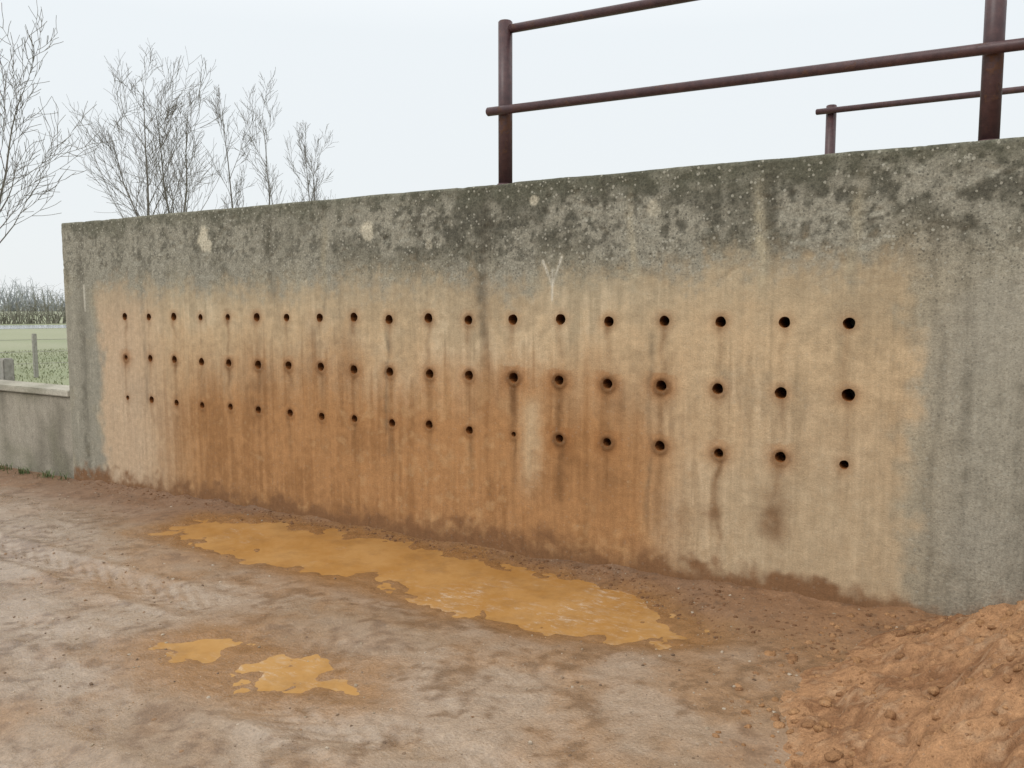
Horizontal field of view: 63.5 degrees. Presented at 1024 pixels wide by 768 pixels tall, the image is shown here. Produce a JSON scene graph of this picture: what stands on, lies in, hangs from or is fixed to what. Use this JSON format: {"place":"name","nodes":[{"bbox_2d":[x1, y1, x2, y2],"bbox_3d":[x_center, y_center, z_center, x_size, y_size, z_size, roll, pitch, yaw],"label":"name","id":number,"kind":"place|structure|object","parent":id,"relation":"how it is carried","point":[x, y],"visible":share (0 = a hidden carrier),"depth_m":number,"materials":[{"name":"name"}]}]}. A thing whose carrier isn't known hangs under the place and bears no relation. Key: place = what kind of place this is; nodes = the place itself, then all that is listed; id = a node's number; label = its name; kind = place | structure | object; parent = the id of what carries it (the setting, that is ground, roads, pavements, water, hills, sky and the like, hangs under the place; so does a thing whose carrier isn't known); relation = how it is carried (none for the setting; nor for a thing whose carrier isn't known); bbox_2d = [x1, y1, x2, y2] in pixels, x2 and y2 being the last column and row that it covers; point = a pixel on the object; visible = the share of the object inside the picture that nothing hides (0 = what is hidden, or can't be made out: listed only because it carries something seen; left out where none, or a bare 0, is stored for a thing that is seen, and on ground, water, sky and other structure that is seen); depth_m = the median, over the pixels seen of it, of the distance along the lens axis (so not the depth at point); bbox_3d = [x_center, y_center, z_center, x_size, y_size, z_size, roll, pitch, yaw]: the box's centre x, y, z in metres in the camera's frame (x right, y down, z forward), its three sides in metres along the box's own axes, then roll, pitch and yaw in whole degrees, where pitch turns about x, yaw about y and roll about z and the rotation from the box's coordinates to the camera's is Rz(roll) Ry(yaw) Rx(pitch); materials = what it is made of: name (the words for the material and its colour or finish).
{"place":"outdoors","nodes":[
{"label":"outdoors","id":0,"kind":"place"},
{"bbox_2d":[0,325,65,328],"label":"lake","id":1,"kind":"structure","parent":0,"point":[27,326],"depth_m":73.03,"materials":[{"name":"liquid"}]},
{"bbox_2d":[0,348,68,384],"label":"grass","id":2,"kind":"structure","parent":0,"point":[25,367],"depth_m":25.36,"materials":[{"name":"green plant"}]},
{"bbox_2d":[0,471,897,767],"bbox_3d":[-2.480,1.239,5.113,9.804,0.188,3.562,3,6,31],"label":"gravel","id":3,"kind":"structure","parent":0,"point":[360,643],"depth_m":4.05,"materials":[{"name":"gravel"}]},
{"bbox_2d":[0,307,941,767],"bbox_3d":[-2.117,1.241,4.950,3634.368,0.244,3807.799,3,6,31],"label":"ground","id":4,"kind":"structure","parent":0,"point":[436,695],"depth_m":3.96,"materials":[{"name":"brown soil"}]},
{"bbox_2d":[0,358,14,380],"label":"timber post","id":5,"kind":"object","parent":4,"relation":"on","point":[6,368],"visible":0.36,"depth_m":10.05,"materials":[{"name":"grey wood"}]},
{"bbox_2d":[0,37,41,216],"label":"bare tree","id":6,"kind":"object","parent":4,"relation":"on","point":[13,165],"visible":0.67,"depth_m":27.10,"materials":[{"name":"brown plant"}]},
{"bbox_2d":[0,277,64,310],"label":"distant treeline","id":7,"kind":"object","parent":4,"relation":"on","point":[18,298],"visible":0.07,"depth_m":299.48,"materials":[{"name":"grey plant"}]},
{"bbox_2d":[0,284,65,323],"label":"hedgerow","id":8,"kind":"object","parent":4,"relation":"on","point":[15,317],"visible":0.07,"depth_m":85.15,"materials":[{"name":"plant"}]},
{"bbox_2d":[0,334,67,377],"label":"field fence","id":9,"kind":"object","parent":4,"relation":"on","point":[34,351],"visible":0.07,"depth_m":20.76,"materials":[{"name":"grey wood"}]},
{"bbox_2d":[0,461,68,480],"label":"weeds","id":10,"kind":"object","parent":4,"relation":"on","point":[21,471],"visible":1,"depth_m":8.75,"materials":[{"name":"green plant"}]},
{"bbox_2d":[0,391,73,478],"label":"wall","id":11,"kind":"structure","parent":4,"relation":"on","point":[35,432],"depth_m":8.79,"materials":[{"name":"concrete"}]},
{"bbox_2d":[0,380,69,396],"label":"wall coping","id":12,"kind":"object","parent":11,"relation":"on","point":[37,388],"depth_m":8.81,"materials":[{"name":"concrete"}]},
{"bbox_2d":[0,0,118,242],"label":"bare tree","id":13,"kind":"object","parent":4,"relation":"on","point":[3,96],"visible":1,"depth_m":22.53,"materials":[{"name":"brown plant"}]},
{"bbox_2d":[31,41,240,217],"bbox_3d":[-15.365,-8.249,36.996,10.441,13.727,6.439,3,6,31],"label":"bare tree","id":14,"kind":"object","parent":4,"relation":"on","point":[147,170],"visible":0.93,"depth_m":35.92,"materials":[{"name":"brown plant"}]},
{"bbox_2d":[199,67,295,208],"bbox_3d":[-12.292,-8.084,39.648,4.406,12.958,3.659,1,5,9],"label":"bare tree","id":15,"kind":"object","parent":4,"relation":"on","point":[255,153],"visible":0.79,"depth_m":38.89,"materials":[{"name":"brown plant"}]},
{"bbox_2d":[148,638,359,694],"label":"puddle","id":16,"kind":"object","parent":4,"relation":"on","point":[279,674],"visible":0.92,"depth_m":3.91,"materials":[{"name":"liquid"}]},
{"bbox_2d":[284,121,335,201],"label":"bare tree","id":17,"kind":"object","parent":4,"relation":"on","point":[315,188],"visible":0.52,"depth_m":43.04,"materials":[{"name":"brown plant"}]},
{"bbox_2d":[148,519,708,649],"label":"puddle","id":18,"kind":"object","parent":4,"relation":"on","point":[525,599],"visible":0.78,"depth_m":5.26,"materials":[{"name":"liquid"}]},
{"bbox_2d":[71,482,923,660],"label":"mud clods","id":19,"kind":"object","parent":4,"relation":"on","point":[692,601],"visible":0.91,"depth_m":5.17,"materials":[{"name":"soil"}]},
{"bbox_2d":[61,137,1023,615],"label":"concrete wall","id":20,"kind":"structure","parent":4,"relation":"on","point":[637,369],"depth_m":5.22,"materials":[{"name":"beige concrete"}]},
{"bbox_2d":[486,0,1023,184],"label":"guard railing","id":21,"kind":"object","parent":20,"relation":"on","point":[993,47],"visible":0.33,"depth_m":4.72,"materials":[{"name":"brown metal"}]},
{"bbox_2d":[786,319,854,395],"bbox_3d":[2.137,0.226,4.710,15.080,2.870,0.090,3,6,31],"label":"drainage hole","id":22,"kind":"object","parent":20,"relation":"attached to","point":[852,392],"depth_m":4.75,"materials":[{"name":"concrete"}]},
{"bbox_2d":[777,600,1023,767],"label":"sand pile","id":23,"kind":"object","parent":4,"relation":"on","point":[958,701],"visible":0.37,"depth_m":3.05,"materials":[{"name":"brown sand"}]},
{"bbox_2d":[712,601,1023,767],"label":"sand clods","id":24,"kind":"object","parent":23,"relation":"on","point":[826,701],"visible":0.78,"depth_m":3.28,"materials":[{"name":"soil"}]},
{"bbox_2d":[0,0,1023,305],"label":"sky","id":25,"kind":"structure","parent":0,"point":[403,90],"materials":[{"name":"white"}]},
{"bbox_2d":[815,86,1023,153],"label":"guard railing","id":26,"kind":"object","parent":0,"point":[830,111],"visible":0.46,"depth_m":7.66,"materials":[{"name":"metal"}]}
]}

